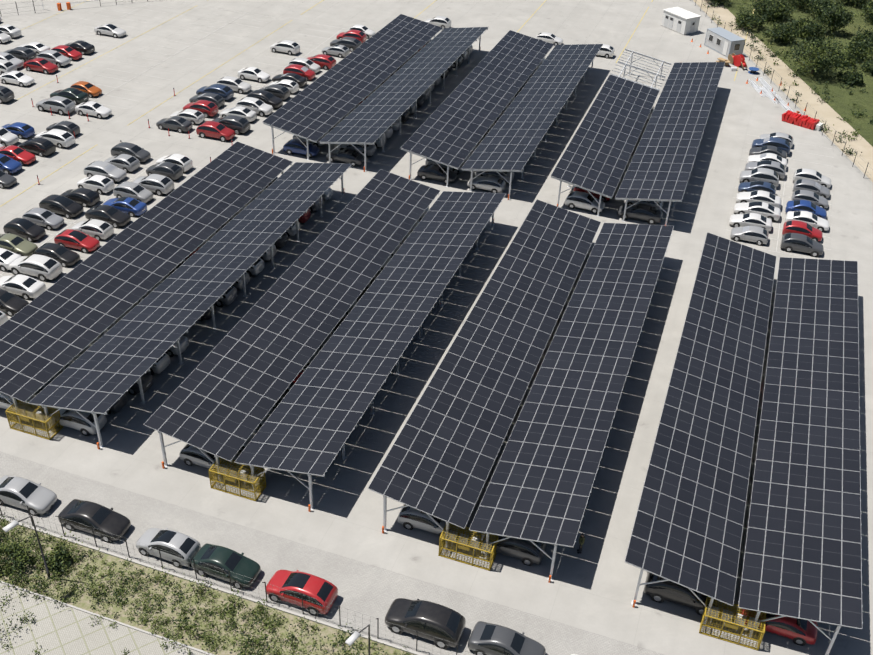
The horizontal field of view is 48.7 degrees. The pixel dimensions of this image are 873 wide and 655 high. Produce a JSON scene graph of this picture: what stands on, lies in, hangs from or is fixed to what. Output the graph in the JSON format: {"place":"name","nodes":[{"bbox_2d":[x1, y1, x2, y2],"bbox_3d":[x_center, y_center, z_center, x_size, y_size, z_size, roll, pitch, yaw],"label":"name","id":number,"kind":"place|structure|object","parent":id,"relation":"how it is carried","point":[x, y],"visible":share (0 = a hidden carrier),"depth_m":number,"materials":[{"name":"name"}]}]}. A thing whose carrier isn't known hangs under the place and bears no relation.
{"place":"outdoors","nodes":[
{"label":"outdoors","id":0,"kind":"place"},
{"bbox_2d":[0,583,205,654],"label":"sidewalk","id":1,"kind":"structure","parent":0,"point":[51,629],"depth_m":57.95,"materials":[{"name":"tile"}]},
{"bbox_2d":[0,519,413,654],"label":"earth verge","id":2,"kind":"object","parent":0,"point":[84,602],"depth_m":59.74,"materials":[{"name":"soil"}]},
{"bbox_2d":[0,512,409,654],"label":"verge weeds","id":3,"kind":"object","parent":2,"relation":"on","point":[56,558],"visible":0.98,"depth_m":60.05,"materials":[{"name":"green plant"}]},
{"bbox_2d":[0,516,423,654],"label":"kerb","id":4,"kind":"structure","parent":2,"relation":"on","point":[218,589],"depth_m":59.97,"materials":[{"name":"concrete"}]},
{"bbox_2d":[0,451,664,654],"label":"paver road","id":5,"kind":"structure","parent":0,"point":[369,590],"depth_m":62.60,"materials":[{"name":"concrete"}]},
{"bbox_2d":[0,475,56,515],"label":"car","id":6,"kind":"object","parent":5,"relation":"on","point":[24,493],"visible":0.98,"depth_m":65.61,"materials":[{"name":"paint"}]},
{"bbox_2d":[58,499,130,542],"bbox_3d":[-22.915,12.787,64.581,4.742,1.628,2.141,13,37,15],"label":"car","id":7,"kind":"object","parent":5,"relation":"on","point":[101,519],"visible":0.92,"depth_m":64.05,"materials":[{"name":"paint"}]},
{"bbox_2d":[136,528,200,567],"bbox_3d":[-17.587,14.143,62.994,4.144,1.634,2.011,14,37,16],"label":"car","id":8,"kind":"object","parent":5,"relation":"on","point":[178,545],"visible":0.96,"depth_m":62.36,"materials":[{"name":"paint"}]},
{"bbox_2d":[191,543,260,589],"bbox_3d":[-13.499,15.164,61.830,4.349,1.611,2.120,14,37,16],"label":"car","id":9,"kind":"object","parent":5,"relation":"on","point":[224,559],"visible":0.98,"depth_m":61.32,"materials":[{"name":"paint"}]},
{"bbox_2d":[266,570,337,615],"bbox_3d":[-8.484,16.365,60.358,4.399,1.709,2.158,14,37,16],"label":"car","id":10,"kind":"object","parent":5,"relation":"on","point":[306,585],"visible":0.96,"depth_m":59.72,"materials":[{"name":"paint"}]},
{"bbox_2d":[385,598,465,648],"bbox_3d":[-0.709,17.770,58.704,4.800,1.906,2.190,14,37,15],"label":"car","id":11,"kind":"object","parent":5,"relation":"on","point":[431,621],"visible":1,"depth_m":58.02,"materials":[{"name":"paint"}]},
{"bbox_2d":[468,621,545,654],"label":"car","id":12,"kind":"object","parent":5,"relation":"on","point":[489,638],"visible":1,"depth_m":57.24,"materials":[{"name":"paint"}]},
{"bbox_2d":[0,37,872,654],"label":"carport pad","id":13,"kind":"object","parent":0,"point":[592,587],"depth_m":74.88,"materials":[{"name":"concrete"}]},
{"bbox_2d":[5,400,62,439],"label":"safety cage","id":14,"kind":"object","parent":13,"relation":"on","point":[33,414],"visible":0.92,"depth_m":71.92,"materials":[{"name":"yellow paint"}]},
{"bbox_2d":[54,408,106,435],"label":"car","id":15,"kind":"object","parent":13,"relation":"on","point":[73,419],"visible":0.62,"depth_m":72.05,"materials":[{"name":"paint"}]},
{"bbox_2d":[0,164,351,448],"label":"steel carport","id":16,"kind":"object","parent":13,"relation":"on","point":[96,425],"visible":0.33,"depth_m":78.52,"materials":[{"name":"metal"}]},
{"bbox_2d":[0,142,351,413],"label":"solar panels","id":17,"kind":"object","parent":16,"relation":"on","point":[84,304],"visible":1,"depth_m":83.89,"materials":[{"name":"glass"}]},
{"bbox_2d":[179,444,236,470],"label":"car","id":18,"kind":"object","parent":13,"relation":"on","point":[190,455],"visible":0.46,"depth_m":69.44,"materials":[{"name":"paint"}]},
{"bbox_2d":[208,457,265,500],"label":"safety cage","id":19,"kind":"object","parent":13,"relation":"on","point":[227,472],"visible":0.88,"depth_m":67.62,"materials":[{"name":"yellow paint"}]},
{"bbox_2d":[283,139,319,157],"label":"car","id":20,"kind":"object","parent":13,"relation":"on","point":[291,146],"visible":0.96,"depth_m":112.48,"materials":[{"name":"paint"}]},
{"bbox_2d":[149,192,504,511],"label":"steel carport","id":21,"kind":"object","parent":13,"relation":"on","point":[310,505],"visible":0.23,"depth_m":69.02,"materials":[{"name":"metal"}]},
{"bbox_2d":[143,169,505,475],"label":"solar panels","id":22,"kind":"object","parent":21,"relation":"on","point":[273,338],"visible":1,"depth_m":78.58,"materials":[{"name":"glass"}]},
{"bbox_2d":[326,149,363,166],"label":"car","id":23,"kind":"object","parent":13,"relation":"on","point":[352,157],"visible":0.85,"depth_m":110.99,"materials":[{"name":"paint"}]},
{"bbox_2d":[263,28,487,171],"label":"carport frame","id":24,"kind":"object","parent":13,"relation":"on","point":[340,143],"visible":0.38,"depth_m":112.04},
{"bbox_2d":[263,14,487,142],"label":"solar panels","id":25,"kind":"object","parent":24,"relation":"on","point":[320,106],"visible":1,"depth_m":123.53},
{"bbox_2d":[398,504,459,536],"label":"car","id":26,"kind":"object","parent":13,"relation":"on","point":[410,518],"visible":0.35,"depth_m":65.15,"materials":[{"name":"paint"}]},
{"bbox_2d":[417,164,456,183],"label":"car","id":27,"kind":"object","parent":13,"relation":"on","point":[432,171],"visible":0.9,"depth_m":108.31,"materials":[{"name":"paint"}]},
{"bbox_2d":[438,523,497,570],"bbox_3d":[2.098,14.425,63.657,3.570,1.735,1.575,13,37,15],"label":"safety cage","id":28,"kind":"object","parent":13,"relation":"on","point":[464,539],"visible":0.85,"depth_m":63.31,"materials":[{"name":"yellow paint"}]},
{"bbox_2d":[467,175,505,192],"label":"car","id":29,"kind":"object","parent":13,"relation":"on","point":[493,184],"visible":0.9,"depth_m":106.65,"materials":[{"name":"paint"}]},
{"bbox_2d":[401,45,602,199],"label":"carport frame","id":30,"kind":"object","parent":13,"relation":"on","point":[472,170],"visible":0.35,"depth_m":106.81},
{"bbox_2d":[401,30,602,169],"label":"solar panels","id":31,"kind":"object","parent":30,"relation":"on","point":[476,101],"visible":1,"depth_m":119.06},
{"bbox_2d":[480,534,546,565],"bbox_3d":[5.102,14.291,64.216,4.353,1.644,2.074,14,37,15],"label":"car","id":32,"kind":"object","parent":13,"relation":"on","point":[527,552],"visible":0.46,"depth_m":63.32,"materials":[{"name":"paint"}]},
{"bbox_2d":[369,213,673,582],"bbox_3d":[9.292,1.864,80.144,13.977,3.733,44.428,13,37,15],"label":"steel carport","id":33,"kind":"object","parent":13,"relation":"on","point":[385,529],"visible":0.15,"depth_m":63.77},
{"bbox_2d":[368,200,673,546],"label":"solar panels","id":34,"kind":"object","parent":33,"relation":"on","point":[586,349],"visible":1,"depth_m":73.94,"materials":[{"name":"glass"}]},
{"bbox_2d":[565,191,604,213],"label":"car","id":35,"kind":"object","parent":13,"relation":"on","point":[580,199],"visible":0.92,"depth_m":103.90,"materials":[{"name":"paint"}]},
{"bbox_2d":[551,49,714,224],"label":"carport frame","id":36,"kind":"object","parent":13,"relation":"on","point":[654,87],"visible":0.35,"depth_m":128.04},
{"bbox_2d":[551,62,724,199],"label":"solar panels","id":37,"kind":"object","parent":36,"relation":"on","point":[684,81],"visible":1,"depth_m":113.04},
{"bbox_2d":[617,204,662,224],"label":"car","id":38,"kind":"object","parent":13,"relation":"on","point":[649,214],"visible":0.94,"depth_m":102.31,"materials":[{"name":"paint"}]},
{"bbox_2d":[644,572,717,615],"bbox_3d":[15.700,16.667,61.449,4.691,1.728,2.160,14,37,15],"label":"car","id":39,"kind":"object","parent":13,"relation":"on","point":[669,591],"visible":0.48,"depth_m":60.77,"materials":[{"name":"paint"}]},
{"bbox_2d":[699,596,765,650],"bbox_3d":[18.214,18.198,59.344,3.570,1.735,1.575,13,37,15],"label":"safety cage","id":40,"kind":"object","parent":13,"relation":"on","point":[726,616],"visible":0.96,"depth_m":58.98,"materials":[{"name":"yellow paint"}]},
{"bbox_2d":[625,241,862,654],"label":"steel carport","id":41,"kind":"object","parent":13,"relation":"on","point":[634,603],"visible":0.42,"depth_m":59.41,"materials":[{"name":"metal"}]},
{"bbox_2d":[625,232,861,628],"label":"solar panels","id":42,"kind":"object","parent":41,"relation":"on","point":[836,522],"visible":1,"depth_m":69.29,"materials":[{"name":"glass"}]},
{"bbox_2d":[730,226,768,245],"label":"car","id":43,"kind":"object","parent":13,"relation":"on","point":[758,236],"visible":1,"depth_m":99.42,"materials":[{"name":"paint"}]},
{"bbox_2d":[729,213,771,230],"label":"car","id":44,"kind":"object","parent":13,"relation":"on","point":[749,219],"visible":0.94,"depth_m":101.75,"materials":[{"name":"paint"}]},
{"bbox_2d":[733,201,780,221],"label":"car","id":45,"kind":"object","parent":13,"relation":"on","point":[770,211],"visible":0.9,"depth_m":103.76,"materials":[{"name":"paint"}]},
{"bbox_2d":[738,181,775,194],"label":"car","id":46,"kind":"object","parent":13,"relation":"on","point":[755,186],"visible":0.71,"depth_m":108.12,"materials":[{"name":"paint"}]},
{"bbox_2d":[736,190,780,207],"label":"car","id":47,"kind":"object","parent":13,"relation":"on","point":[761,196],"visible":0.77,"depth_m":105.91,"materials":[{"name":"paint"}]},
{"bbox_2d":[739,168,778,186],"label":"car","id":48,"kind":"object","parent":13,"relation":"on","point":[765,175],"visible":0.83,"depth_m":109.97,"materials":[{"name":"paint"}]},
{"bbox_2d":[744,160,785,178],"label":"car","id":49,"kind":"object","parent":13,"relation":"on","point":[779,168],"visible":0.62,"depth_m":112.06,"materials":[{"name":"paint"}]},
{"bbox_2d":[751,137,790,154],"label":"car","id":50,"kind":"object","parent":13,"relation":"on","point":[783,144],"visible":0.69,"depth_m":117.52,"materials":[{"name":"paint"}]},
{"bbox_2d":[739,606,817,645],"bbox_3d":[21.270,18.155,59.917,4.654,1.472,1.993,14,37,16],"label":"car","id":51,"kind":"object","parent":13,"relation":"on","point":[801,632],"visible":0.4,"depth_m":59.08,"materials":[{"name":"paint"}]},
{"bbox_2d":[780,233,823,256],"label":"car","id":52,"kind":"object","parent":13,"relation":"on","point":[790,242],"visible":1,"depth_m":97.98,"materials":[{"name":"paint"}]},
{"bbox_2d":[782,220,822,241],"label":"car","id":53,"kind":"object","parent":13,"relation":"on","point":[804,228],"visible":0.9,"depth_m":100.36,"materials":[{"name":"paint"}]},
{"bbox_2d":[785,200,826,218],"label":"car","id":54,"kind":"object","parent":13,"relation":"on","point":[804,205],"visible":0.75,"depth_m":104.32,"materials":[{"name":"paint"}]},
{"bbox_2d":[785,211,828,231],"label":"car","id":55,"kind":"object","parent":13,"relation":"on","point":[816,221],"visible":0.77,"depth_m":102.34,"materials":[{"name":"paint"}]},
{"bbox_2d":[791,190,827,207],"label":"car","id":56,"kind":"object","parent":13,"relation":"on","point":[816,199],"visible":0.77,"depth_m":106.46,"materials":[{"name":"paint"}]},
{"bbox_2d":[792,179,829,197],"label":"car","id":57,"kind":"object","parent":13,"relation":"on","point":[813,186],"visible":0.83,"depth_m":108.54,"materials":[{"name":"paint"}]},
{"bbox_2d":[793,168,830,187],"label":"car","id":58,"kind":"object","parent":13,"relation":"on","point":[814,175],"visible":0.81,"depth_m":110.67,"materials":[{"name":"paint"}]},
{"bbox_2d":[0,0,872,318],"bbox_3d":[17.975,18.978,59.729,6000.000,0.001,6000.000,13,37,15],"label":"ground","id":59,"kind":"structure","parent":0,"point":[606,22],"depth_m":142.52,"materials":[{"name":"concrete"}]},
{"bbox_2d":[0,289,28,316],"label":"car","id":60,"kind":"object","parent":59,"relation":"on","point":[11,304],"visible":0.83,"depth_m":84.38,"materials":[{"name":"paint"}]},
{"bbox_2d":[0,71,34,86],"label":"car","id":61,"kind":"object","parent":59,"relation":"on","point":[20,79],"visible":1,"depth_m":126.60,"materials":[{"name":"paint"}]},
{"bbox_2d":[0,145,35,165],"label":"car","id":62,"kind":"object","parent":59,"relation":"on","point":[20,155],"visible":0.9,"depth_m":108.04,"materials":[{"name":"paint"}]},
{"bbox_2d":[0,233,37,255],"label":"car","id":63,"kind":"object","parent":59,"relation":"on","point":[17,244],"visible":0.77,"depth_m":92.21,"materials":[{"name":"paint"}]},
{"bbox_2d":[0,274,45,299],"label":"car","id":64,"kind":"object","parent":59,"relation":"on","point":[25,287],"visible":0.94,"depth_m":86.51,"materials":[{"name":"paint"}]},
{"bbox_2d":[3,218,45,241],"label":"car","id":65,"kind":"object","parent":59,"relation":"on","point":[28,230],"visible":0.98,"depth_m":94.70,"materials":[{"name":"paint"}]},
{"bbox_2d":[9,254,62,281],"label":"car","id":66,"kind":"object","parent":59,"relation":"on","point":[43,268],"visible":0.96,"depth_m":88.96,"materials":[{"name":"paint"}]},
{"bbox_2d":[19,137,55,156],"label":"car","id":67,"kind":"object","parent":59,"relation":"on","point":[41,147],"visible":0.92,"depth_m":109.92,"materials":[{"name":"paint"}]},
{"bbox_2d":[23,58,57,74],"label":"car","id":68,"kind":"object","parent":59,"relation":"on","point":[45,66],"visible":1,"depth_m":130.52,"materials":[{"name":"paint"}]},
{"bbox_2d":[22,207,63,230],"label":"car","id":69,"kind":"object","parent":59,"relation":"on","point":[49,220],"visible":0.88,"depth_m":96.72,"materials":[{"name":"paint"}]},
{"bbox_2d":[35,129,75,148],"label":"car","id":70,"kind":"object","parent":59,"relation":"on","point":[59,138],"visible":0.81,"depth_m":111.88,"materials":[{"name":"paint"}]},
{"bbox_2d":[36,96,75,115],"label":"car","id":71,"kind":"object","parent":59,"relation":"on","point":[60,105],"visible":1,"depth_m":119.52,"materials":[{"name":"paint"}]},
{"bbox_2d":[34,243,79,267],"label":"car","id":72,"kind":"object","parent":59,"relation":"on","point":[63,256],"visible":0.88,"depth_m":91.28,"materials":[{"name":"paint"}]},
{"bbox_2d":[39,194,83,218],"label":"car","id":73,"kind":"object","parent":59,"relation":"on","point":[67,208],"visible":0.96,"depth_m":98.83,"materials":[{"name":"paint"}]},
{"bbox_2d":[50,87,88,104],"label":"car","id":74,"kind":"object","parent":59,"relation":"on","point":[75,96],"visible":0.81,"depth_m":122.31,"materials":[{"name":"paint"}]},
{"bbox_2d":[54,229,99,253],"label":"car","id":75,"kind":"object","parent":59,"relation":"on","point":[79,240],"visible":0.94,"depth_m":93.44,"materials":[{"name":"paint"}]},
{"bbox_2d":[61,188,99,207],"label":"car","id":76,"kind":"object","parent":59,"relation":"on","point":[85,197],"visible":0.88,"depth_m":100.74,"materials":[{"name":"paint"}]},
{"bbox_2d":[71,219,113,240],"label":"car","id":77,"kind":"object","parent":59,"relation":"on","point":[97,229],"visible":0.85,"depth_m":95.29,"materials":[{"name":"paint"}]},
{"bbox_2d":[75,101,111,118],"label":"car","id":78,"kind":"object","parent":59,"relation":"on","point":[98,110],"visible":1,"depth_m":119.21,"materials":[{"name":"paint"}]},
{"bbox_2d":[77,175,114,194],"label":"car","id":79,"kind":"object","parent":59,"relation":"on","point":[100,184],"visible":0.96,"depth_m":103.12,"materials":[{"name":"paint"}]},
{"bbox_2d":[83,161,126,182],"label":"car","id":80,"kind":"object","parent":59,"relation":"on","point":[113,173],"visible":0.88,"depth_m":105.46,"materials":[{"name":"paint"}]},
{"bbox_2d":[85,205,130,227],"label":"car","id":81,"kind":"object","parent":59,"relation":"on","point":[114,217],"visible":0.98,"depth_m":97.59,"materials":[{"name":"paint"}]},
{"bbox_2d":[104,154,139,172],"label":"car","id":82,"kind":"object","parent":59,"relation":"on","point":[127,163],"visible":0.88,"depth_m":107.43,"materials":[{"name":"paint"}]},
{"bbox_2d":[102,197,146,216],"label":"car","id":83,"kind":"object","parent":59,"relation":"on","point":[131,207],"visible":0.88,"depth_m":99.45,"materials":[{"name":"paint"}]},
{"bbox_2d":[111,142,150,161],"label":"car","id":84,"kind":"object","parent":59,"relation":"on","point":[140,154],"visible":0.83,"depth_m":109.59,"materials":[{"name":"paint"}]},
{"bbox_2d":[113,181,152,202],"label":"car","id":85,"kind":"object","parent":59,"relation":"on","point":[136,191],"visible":0.92,"depth_m":101.76,"materials":[{"name":"paint"}]},
{"bbox_2d":[133,174,174,195],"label":"car","id":86,"kind":"object","parent":59,"relation":"on","point":[159,185],"visible":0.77,"depth_m":103.28,"materials":[{"name":"paint"}]},
{"bbox_2d":[146,162,182,179],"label":"car","id":87,"kind":"object","parent":59,"relation":"on","point":[171,171],"visible":0.9,"depth_m":106.11,"materials":[{"name":"paint"}]},
{"bbox_2d":[155,153,192,171],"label":"car","id":88,"kind":"object","parent":59,"relation":"on","point":[184,163],"visible":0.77,"depth_m":107.89,"materials":[{"name":"paint"}]},
{"bbox_2d":[156,116,192,132],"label":"car","id":89,"kind":"object","parent":59,"relation":"on","point":[179,124],"visible":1,"depth_m":116.63,"materials":[{"name":"paint"}]},
{"bbox_2d":[183,100,218,117],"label":"car","id":90,"kind":"object","parent":59,"relation":"on","point":[206,108],"visible":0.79,"depth_m":120.39,"materials":[{"name":"paint"}]},
{"bbox_2d":[196,84,233,99],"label":"car","id":91,"kind":"object","parent":59,"relation":"on","point":[225,92],"visible":0.88,"depth_m":124.93,"materials":[{"name":"paint"}]},
{"bbox_2d":[196,121,234,141],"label":"car","id":92,"kind":"object","parent":59,"relation":"on","point":[220,131],"visible":1,"depth_m":115.10,"materials":[{"name":"paint"}]},
{"bbox_2d":[212,115,250,134],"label":"car","id":93,"kind":"object","parent":59,"relation":"on","point":[238,125],"visible":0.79,"depth_m":116.64,"materials":[{"name":"paint"}]},
{"bbox_2d":[216,76,251,93],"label":"car","id":94,"kind":"object","parent":59,"relation":"on","point":[240,86],"visible":0.92,"depth_m":127.30,"materials":[{"name":"paint"}]},
{"bbox_2d":[237,67,270,82],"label":"car","id":95,"kind":"object","parent":59,"relation":"on","point":[255,73],"visible":1,"depth_m":130.82,"materials":[{"name":"paint"}]},
{"bbox_2d":[236,97,272,116],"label":"car","id":96,"kind":"object","parent":59,"relation":"on","point":[260,107],"visible":0.88,"depth_m":121.44,"materials":[{"name":"paint"}]},
{"bbox_2d":[0,0,833,275],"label":"lot markings","id":97,"kind":"object","parent":59,"relation":"on","point":[286,100],"visible":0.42,"depth_m":134.48,"materials":[{"name":"beige"}]},
{"bbox_2d":[0,0,872,654],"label":"fences","id":98,"kind":"object","parent":59,"relation":"on","point":[300,594],"visible":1,"depth_m":62.04,"materials":[{"name":"grey"}]},
{"bbox_2d":[661,7,701,34],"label":"building","id":99,"kind":"structure","parent":59,"relation":"on","point":[679,20],"depth_m":154.35,"materials":[{"name":"white paint"}]},
{"bbox_2d":[704,27,744,56],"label":"site office container","id":100,"kind":"object","parent":59,"relation":"on","point":[723,41],"visible":0.88,"depth_m":146.57,"materials":[{"name":"grey"}]},
{"bbox_2d":[716,53,823,130],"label":"site materials","id":101,"kind":"object","parent":59,"relation":"on","point":[790,116],"visible":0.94,"depth_m":133.46,"materials":[{"name":"red plastic"}]},
{"bbox_2d":[693,0,872,181],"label":"sand bank ground","id":102,"kind":"structure","parent":0,"point":[827,113],"depth_m":134.11,"materials":[{"name":"sand"}]},
{"bbox_2d":[721,0,872,145],"bbox_3d":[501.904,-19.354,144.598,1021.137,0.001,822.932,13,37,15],"label":"field grass","id":103,"kind":"structure","parent":0,"point":[841,100],"depth_m":142.76,"materials":[{"name":"plant"}]},
{"bbox_2d":[735,9,769,32],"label":"bush","id":104,"kind":"object","parent":103,"relation":"on","point":[745,19],"visible":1,"depth_m":156.43,"materials":[{"name":"green plant"}]},
{"bbox_2d":[749,0,799,21],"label":"tree","id":105,"kind":"object","parent":103,"relation":"on","point":[778,9],"visible":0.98,"depth_m":160.62,"materials":[{"name":"green plant"}]},
{"bbox_2d":[762,18,801,43],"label":"bush","id":106,"kind":"object","parent":103,"relation":"on","point":[782,33],"visible":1,"depth_m":151.12,"materials":[{"name":"green plant"}]},
{"bbox_2d":[703,0,872,153],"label":"field scrub vegetation","id":107,"kind":"object","parent":103,"relation":"on","point":[851,67],"visible":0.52,"depth_m":142.92,"materials":[{"name":"green plant"}]},
{"bbox_2d":[787,15,828,39],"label":"bush","id":108,"kind":"object","parent":103,"relation":"on","point":[806,27],"visible":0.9,"depth_m":154.10,"materials":[{"name":"green plant"}]},
{"bbox_2d":[779,34,852,79],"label":"tree","id":109,"kind":"object","parent":103,"relation":"on","point":[822,61],"visible":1,"depth_m":138.81,"materials":[{"name":"green plant"}]},
{"bbox_2d":[817,2,854,33],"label":"tree","id":110,"kind":"object","parent":103,"relation":"on","point":[832,13],"visible":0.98,"depth_m":154.94,"materials":[{"name":"green plant"}]},
{"bbox_2d":[844,39,872,62],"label":"bush","id":111,"kind":"object","parent":103,"relation":"on","point":[859,49],"visible":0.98,"depth_m":146.27,"materials":[{"name":"green plant"}]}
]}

